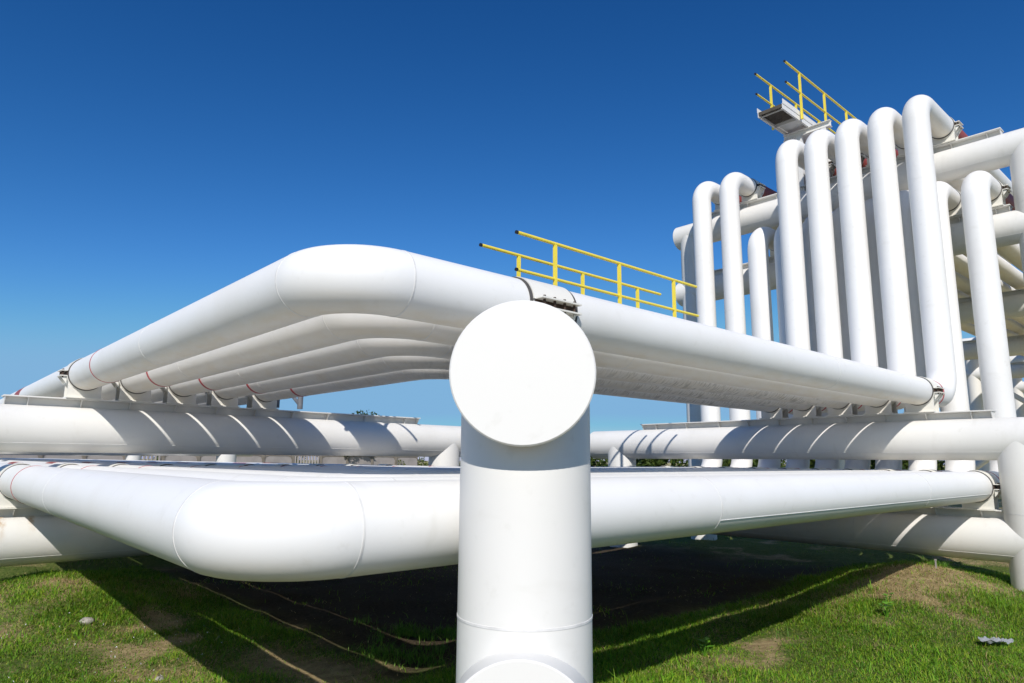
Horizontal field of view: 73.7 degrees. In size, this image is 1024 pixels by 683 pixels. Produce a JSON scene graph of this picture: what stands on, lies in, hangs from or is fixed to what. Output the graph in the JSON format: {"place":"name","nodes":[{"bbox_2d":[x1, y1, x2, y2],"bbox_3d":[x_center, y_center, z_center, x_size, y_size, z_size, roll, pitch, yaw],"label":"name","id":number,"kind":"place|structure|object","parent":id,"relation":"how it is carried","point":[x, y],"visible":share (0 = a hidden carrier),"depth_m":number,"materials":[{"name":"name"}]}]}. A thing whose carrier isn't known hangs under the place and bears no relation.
{"place":"outdoors","nodes":[
{"label":"outdoors","id":0,"kind":"place"},
{"bbox_2d":[0,459,1023,682],"bbox_3d":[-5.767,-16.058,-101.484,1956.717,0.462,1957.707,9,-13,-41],"label":"ground","id":1,"kind":"structure","parent":0,"point":[618,602],"depth_m":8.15,"materials":[{"name":"green plant"}]},
{"bbox_2d":[0,454,140,459],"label":"pipe rack frame","id":2,"kind":"object","parent":1,"relation":"on","point":[133,457],"visible":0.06,"depth_m":28.88,"materials":[{"name":"white paint"}]},
{"bbox_2d":[79,617,94,624],"bbox_3d":[-4.237,2.789,6.809,0.136,0.081,0.114,9,-13,-41],"label":"stone","id":3,"kind":"object","parent":1,"relation":"on","point":[88,619],"visible":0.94,"depth_m":6.79,"materials":[{"name":"beige stone"}]},
{"bbox_2d":[1,612,221,681],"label":"wild flowers","id":4,"kind":"object","parent":1,"relation":"on","point":[133,637],"visible":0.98,"depth_m":6.19,"materials":[{"name":"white plant"}]},
{"bbox_2d":[0,452,252,461],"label":"pipe rack frame","id":5,"kind":"object","parent":1,"relation":"on","point":[225,458],"visible":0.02,"depth_m":19.75,"materials":[{"name":"white paint"}]},
{"bbox_2d":[155,676,163,680],"bbox_3d":[-2.771,2.654,5.370,0.074,0.044,0.062,9,-13,-41],"label":"stone","id":6,"kind":"object","parent":1,"relation":"on","point":[160,677],"visible":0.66,"depth_m":5.36,"materials":[{"name":"beige stone"}]},
{"bbox_2d":[0,455,417,465],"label":"concrete fence","id":7,"kind":"object","parent":1,"relation":"on","point":[377,460],"visible":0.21,"depth_m":56.06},
{"bbox_2d":[0,394,460,566],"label":"pipe rack frame","id":8,"kind":"object","parent":1,"relation":"on","point":[28,536],"visible":0.43,"depth_m":9.47,"materials":[{"name":"white paint"}]},
{"bbox_2d":[0,463,32,508],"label":"pipe support","id":9,"kind":"object","parent":8,"relation":"on","point":[6,502],"visible":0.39,"depth_m":8.39,"materials":[{"name":"white paint"}]},
{"bbox_2d":[56,463,78,466],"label":"pipe support","id":10,"kind":"object","parent":8,"relation":"on","point":[62,465],"visible":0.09,"depth_m":8.83,"materials":[{"name":"white paint"}]},
{"bbox_2d":[0,181,1022,481],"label":"pipe line","id":11,"kind":"object","parent":10,"relation":"on","point":[948,197],"visible":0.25,"depth_m":11.19,"materials":[{"name":"white paint"}]},
{"bbox_2d":[57,358,102,399],"bbox_3d":[-5.736,0.500,9.168,0.595,0.549,0.330,9,-13,-41],"label":"pipe support","id":12,"kind":"object","parent":8,"relation":"on","point":[71,390],"visible":0.69,"depth_m":9.01,"materials":[{"name":"white paint"}]},
{"bbox_2d":[107,463,127,466],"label":"pipe support","id":13,"kind":"object","parent":8,"relation":"on","point":[113,465],"visible":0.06,"depth_m":9.21,"materials":[{"name":"white paint"}]},
{"bbox_2d":[111,380,151,402],"bbox_3d":[-5.284,0.573,9.568,0.595,0.549,0.330,9,-13,-41],"label":"pipe support","id":14,"kind":"object","parent":8,"relation":"on","point":[123,393],"visible":0.41,"depth_m":9.42,"materials":[{"name":"white paint"}]},
{"bbox_2d":[101,107,964,409],"bbox_3d":[2.956,3.293,40.297,53.775,5.636,48.061,9,-13,-41],"label":"pipe line","id":15,"kind":"object","parent":14,"relation":"on","point":[883,137],"visible":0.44,"depth_m":8.17,"materials":[{"name":"white paint"}]},
{"bbox_2d":[160,386,197,404],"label":"pipe support","id":16,"kind":"object","parent":8,"relation":"on","point":[170,396],"visible":0.37,"depth_m":9.84,"materials":[{"name":"white paint"}]},
{"bbox_2d":[205,391,239,406],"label":"pipe support","id":17,"kind":"object","parent":8,"relation":"on","point":[214,398],"visible":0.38,"depth_m":10.24,"materials":[{"name":"white paint"}]},
{"bbox_2d":[246,395,278,409],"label":"pipe support","id":18,"kind":"object","parent":8,"relation":"on","point":[254,401],"visible":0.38,"depth_m":10.64,"materials":[{"name":"white paint"}]},
{"bbox_2d":[198,139,836,413],"bbox_3d":[3.137,0.601,24.814,69.585,5.636,34.557,1,-10,0],"label":"pipe line","id":19,"kind":"object","parent":18,"relation":"on","point":[789,160],"visible":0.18,"depth_m":12.99,"materials":[{"name":"white paint"}]},
{"bbox_2d":[277,397,302,408],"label":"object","id":20,"kind":"structure","parent":8,"relation":"on","point":[299,401],"depth_m":11.37,"materials":[{"name":"white paint"}]},
{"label":"pipe support","id":21,"kind":"object","parent":8,"relation":"on","visible":0},
{"bbox_2d":[0,217,1023,470],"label":"pipe line","id":22,"kind":"object","parent":21,"relation":"on","point":[1012,325],"visible":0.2,"depth_m":13.32,"materials":[{"name":"white paint"}]},
{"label":"pipe support","id":23,"kind":"object","parent":8,"relation":"on","visible":0},
{"bbox_2d":[28,172,804,467],"bbox_3d":[3.096,4.392,42.546,50.343,7.028,44.682,9,-13,-41],"label":"pipe line","id":24,"kind":"object","parent":23,"relation":"on","point":[733,185],"visible":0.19,"depth_m":14.83,"materials":[{"name":"white paint"}]},
{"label":"pipe support","id":25,"kind":"object","parent":8,"relation":"on","visible":0},
{"bbox_2d":[38,181,777,466],"bbox_3d":[3.118,4.475,43.022,49.663,7.028,43.992,9,-13,-41],"label":"pipe line","id":26,"kind":"object","parent":25,"relation":"on","point":[705,194],"visible":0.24,"depth_m":15.36,"materials":[{"name":"white paint"}]},
{"bbox_2d":[154,456,428,465],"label":"scrub","id":27,"kind":"object","parent":1,"relation":"on","point":[422,461],"visible":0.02,"depth_m":65.44,"materials":[{"name":"green plant"}]},
{"bbox_2d":[347,410,376,456],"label":"tree","id":28,"kind":"object","parent":1,"relation":"on","point":[357,412],"visible":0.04,"depth_m":61.06,"materials":[{"name":"green plant"}]},
{"bbox_2d":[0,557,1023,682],"bbox_3d":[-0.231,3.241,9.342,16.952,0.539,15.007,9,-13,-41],"label":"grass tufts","id":29,"kind":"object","parent":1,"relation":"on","point":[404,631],"visible":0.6,"depth_m":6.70,"materials":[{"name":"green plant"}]},
{"bbox_2d":[449,300,595,682],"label":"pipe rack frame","id":30,"kind":"object","parent":1,"relation":"on","point":[522,376],"visible":1,"depth_m":2.76,"materials":[{"name":"white paint"}]},
{"bbox_2d":[514,276,581,322],"bbox_3d":[0.162,-0.171,5.038,0.480,0.549,0.595,9,-13,-41],"label":"pipe support","id":31,"kind":"object","parent":30,"relation":"on","point":[553,294],"visible":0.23,"depth_m":4.89,"materials":[{"name":"white paint"}]},
{"bbox_2d":[0,95,1012,407],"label":"pipe line","id":32,"kind":"object","parent":31,"relation":"on","point":[320,281],"visible":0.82,"depth_m":5.76,"materials":[{"name":"white paint"}]},
{"bbox_2d":[479,230,698,317],"bbox_3d":[1.314,-0.108,10.123,4.070,2.074,0.767,9,-13,-41],"label":"railing","id":33,"kind":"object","parent":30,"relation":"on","point":[555,279],"visible":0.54,"depth_m":9.95,"materials":[{"name":"yellow metal"}]},
{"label":"pipe support","id":34,"kind":"object","parent":30,"relation":"on","visible":0},
{"bbox_2d":[154,129,866,412],"bbox_3d":[3.016,3.438,41.127,52.559,5.636,46.887,9,-13,-41],"label":"pipe line","id":35,"kind":"object","parent":34,"relation":"on","point":[819,149],"visible":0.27,"depth_m":12.44,"materials":[{"name":"white paint"}]},
{"bbox_2d":[695,636,714,656],"bbox_3d":[1.774,2.836,6.333,0.175,0.176,0.158,5,-11,-26],"label":"weed","id":36,"kind":"object","parent":1,"relation":"on","point":[705,641],"visible":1,"depth_m":6.35,"materials":[{"name":"green plant"}]},
{"bbox_2d":[590,456,944,469],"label":"hedge","id":37,"kind":"object","parent":1,"relation":"on","point":[657,462],"visible":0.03,"depth_m":44.13,"materials":[{"name":"green plant"}]},
{"bbox_2d":[590,410,1023,591],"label":"pipe rack frame","id":38,"kind":"object","parent":1,"relation":"on","point":[985,535],"visible":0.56,"depth_m":10.45,"materials":[{"name":"white paint"}]},
{"bbox_2d":[6,226,1017,469],"bbox_3d":[3.046,4.961,41.587,51.543,5.578,45.882,9,-13,-41],"label":"pipe line","id":39,"kind":"object","parent":38,"relation":"on","point":[794,463],"visible":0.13,"depth_m":13.75,"materials":[{"name":"white paint"}]},
{"bbox_2d":[18,227,1023,468],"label":"pipe line","id":40,"kind":"object","parent":38,"relation":"attached to","point":[761,242],"visible":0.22,"depth_m":14.26,"materials":[{"name":"white paint"}]},
{"bbox_2d":[759,408,788,418],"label":"pipe support","id":41,"kind":"object","parent":38,"relation":"on","point":[779,413],"visible":0.33,"depth_m":12.03,"materials":[{"name":"white paint"}]},
{"bbox_2d":[791,406,821,417],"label":"pipe support","id":42,"kind":"object","parent":38,"relation":"on","point":[813,411],"visible":0.33,"depth_m":11.59,"materials":[{"name":"white paint"}]},
{"bbox_2d":[826,403,857,415],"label":"pipe support","id":43,"kind":"object","parent":38,"relation":"on","point":[848,409],"visible":0.39,"depth_m":11.16,"materials":[{"name":"white paint"}]},
{"bbox_2d":[863,400,897,414],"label":"pipe support","id":44,"kind":"object","parent":38,"relation":"on","point":[888,407],"visible":0.33,"depth_m":10.72,"materials":[{"name":"white paint"}]},
{"bbox_2d":[903,376,945,412],"bbox_3d":[6.230,0.813,10.412,0.330,0.549,0.595,9,-13,-41],"label":"pipe support","id":45,"kind":"object","parent":38,"relation":"on","point":[931,404],"visible":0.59,"depth_m":10.25,"materials":[{"name":"white paint"}]},
{"bbox_2d":[918,469,950,507],"bbox_3d":[6.215,2.185,10.178,0.330,0.549,0.595,9,-13,-41],"label":"pipe support","id":46,"kind":"object","parent":38,"relation":"on","point":[930,470],"visible":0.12,"depth_m":10.08,"materials":[{"name":"white paint"}]},
{"bbox_2d":[960,470,1000,510],"bbox_3d":[6.633,2.108,9.719,0.330,0.549,0.595,9,-13,-41],"label":"pipe support","id":47,"kind":"object","parent":38,"relation":"on","point":[990,503],"visible":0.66,"depth_m":9.56,"materials":[{"name":"white paint"}]},
{"bbox_2d":[0,171,1016,581],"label":"pipe line","id":48,"kind":"object","parent":47,"relation":"on","point":[262,531],"visible":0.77,"depth_m":4.00,"materials":[{"name":"white paint"}]},
{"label":"pipe support","id":49,"kind":"object","parent":38,"relation":"on","visible":0},
{"bbox_2d":[0,198,1015,473],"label":"pipe line","id":50,"kind":"object","parent":49,"relation":"attached to","point":[960,262],"visible":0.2,"depth_m":12.36,"materials":[{"name":"white paint"}]},
{"bbox_2d":[0,190,1023,476],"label":"pipe line","id":51,"kind":"object","parent":49,"relation":"on","point":[1010,274],"visible":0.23,"depth_m":11.89,"materials":[{"name":"white paint"}]},
{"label":"pipe support","id":52,"kind":"object","parent":38,"relation":"on","visible":0},
{"bbox_2d":[10,207,1023,471],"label":"pipe line","id":53,"kind":"object","parent":52,"relation":"on","point":[962,281],"visible":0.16,"depth_m":12.84,"materials":[{"name":"white paint"}]},
{"bbox_2d":[673,127,1023,539],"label":"pipe rack frame","id":54,"kind":"object","parent":1,"relation":"on","point":[990,150],"visible":0.4,"depth_m":12.83,"materials":[{"name":"white paint"}]},
{"bbox_2d":[714,203,719,210],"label":"pipe support","id":55,"kind":"object","parent":54,"relation":"on","point":[717,207],"visible":0.06,"depth_m":16.47,"materials":[{"name":"white paint"}]},
{"bbox_2d":[739,178,765,202],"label":"pipe support","id":56,"kind":"object","parent":54,"relation":"on","point":[757,193],"visible":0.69,"depth_m":15.81,"materials":[{"name":"white paint"}]},
{"bbox_2d":[768,249,773,257],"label":"pipe support","id":57,"kind":"object","parent":54,"relation":"on","point":[771,253],"visible":0.09,"depth_m":15.27,"materials":[{"name":"white paint"}]},
{"bbox_2d":[754,60,856,191],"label":"walkway","id":58,"kind":"structure","parent":54,"relation":"on","point":[787,120],"depth_m":15.04,"materials":[{"name":"yellow paint"}]},
{"bbox_2d":[828,159,835,176],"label":"pipe support","id":59,"kind":"object","parent":54,"relation":"on","point":[832,167],"visible":0.14,"depth_m":14.61,"materials":[{"name":"white paint"}]},
{"bbox_2d":[832,151,864,174],"bbox_3d":[7.078,-3.783,14.353,0.330,0.549,0.595,9,-13,-41],"label":"pipe support","id":60,"kind":"object","parent":54,"relation":"on","point":[862,158],"visible":0.12,"depth_m":14.22,"materials":[{"name":"white paint"}]},
{"bbox_2d":[861,148,895,165],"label":"pipe support","id":61,"kind":"object","parent":54,"relation":"on","point":[866,157],"visible":0.08,"depth_m":13.96,"materials":[{"name":"white paint"}]},
{"bbox_2d":[895,144,904,156],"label":"pipe support","id":62,"kind":"object","parent":54,"relation":"on","point":[901,151],"visible":0.14,"depth_m":13.49,"materials":[{"name":"white paint"}]},
{"bbox_2d":[932,117,963,146],"bbox_3d":[8.256,-3.998,13.062,0.330,0.549,0.595,9,-13,-41],"label":"pipe support","id":63,"kind":"object","parent":54,"relation":"on","point":[956,130],"visible":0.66,"depth_m":12.89,"materials":[{"name":"white paint"}]},
{"bbox_2d":[949,189,961,216],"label":"pipe support","id":64,"kind":"object","parent":54,"relation":"on","point":[956,210],"visible":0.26,"depth_m":12.62,"materials":[{"name":"white paint"}]},
{"bbox_2d":[991,180,1011,207],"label":"pipe support","id":65,"kind":"object","parent":54,"relation":"on","point":[999,200],"visible":0.39,"depth_m":12.16,"materials":[{"name":"white paint"}]},
{"bbox_2d":[878,601,893,617],"bbox_3d":[4.002,2.863,7.310,0.180,0.187,0.184,9,-13,-41],"label":"weed","id":66,"kind":"object","parent":1,"relation":"on","point":[886,611],"visible":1,"depth_m":7.30,"materials":[{"name":"green plant"}]},
{"bbox_2d":[882,593,893,601],"bbox_3d":[4.258,2.917,7.752,0.159,0.141,0.134,1,-10,-6],"label":"weed","id":67,"kind":"object","parent":1,"relation":"on","point":[886,595],"visible":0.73,"depth_m":7.78,"materials":[{"name":"green plant"}]},
{"bbox_2d":[839,253,1023,468],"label":"pipe rack frame","id":68,"kind":"object","parent":1,"relation":"on","point":[1013,302],"visible":0.06,"depth_m":18.04,"materials":[{"name":"white paint"}]},
{"bbox_2d":[962,337,1023,470],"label":"pipe rack frame","id":69,"kind":"object","parent":1,"relation":"on","point":[974,384],"visible":0.23,"depth_m":31.53,"materials":[{"name":"white paint"}]},
{"bbox_2d":[963,335,1023,469],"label":"pipe rack frame","id":70,"kind":"object","parent":1,"relation":"on","point":[1016,345],"depth_m":24.57,"materials":[{"name":"white paint"}]},
{"bbox_2d":[978,636,1013,643],"bbox_3d":[4.751,2.933,6.710,0.338,0.046,0.169,2,-10,-8],"label":"plastic bag","id":71,"kind":"object","parent":1,"relation":"on","point":[992,640],"visible":1,"depth_m":6.68,"materials":[{"name":"white plastic"}]},
{"bbox_2d":[1009,355,1023,416],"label":"pipe rack frame","id":72,"kind":"object","parent":1,"relation":"on","point":[1018,386],"visible":0.24,"depth_m":36.74,"materials":[{"name":"white paint"}]},
{"bbox_2d":[0,0,1023,464],"label":"sky","id":73,"kind":"structure","parent":0,"point":[157,156],"materials":[{"name":"blue"}]},
{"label":"pipe support","id":74,"kind":"object","parent":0,"visible":0},
{"bbox_2d":[114,119,897,410],"bbox_3d":[2.986,3.366,40.712,53.167,5.636,47.474,9,-13,-41],"label":"pipe line","id":75,"kind":"object","parent":74,"relation":"on","point":[851,142],"visible":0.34,"depth_m":10.13,"materials":[{"name":"white paint"}]}
]}

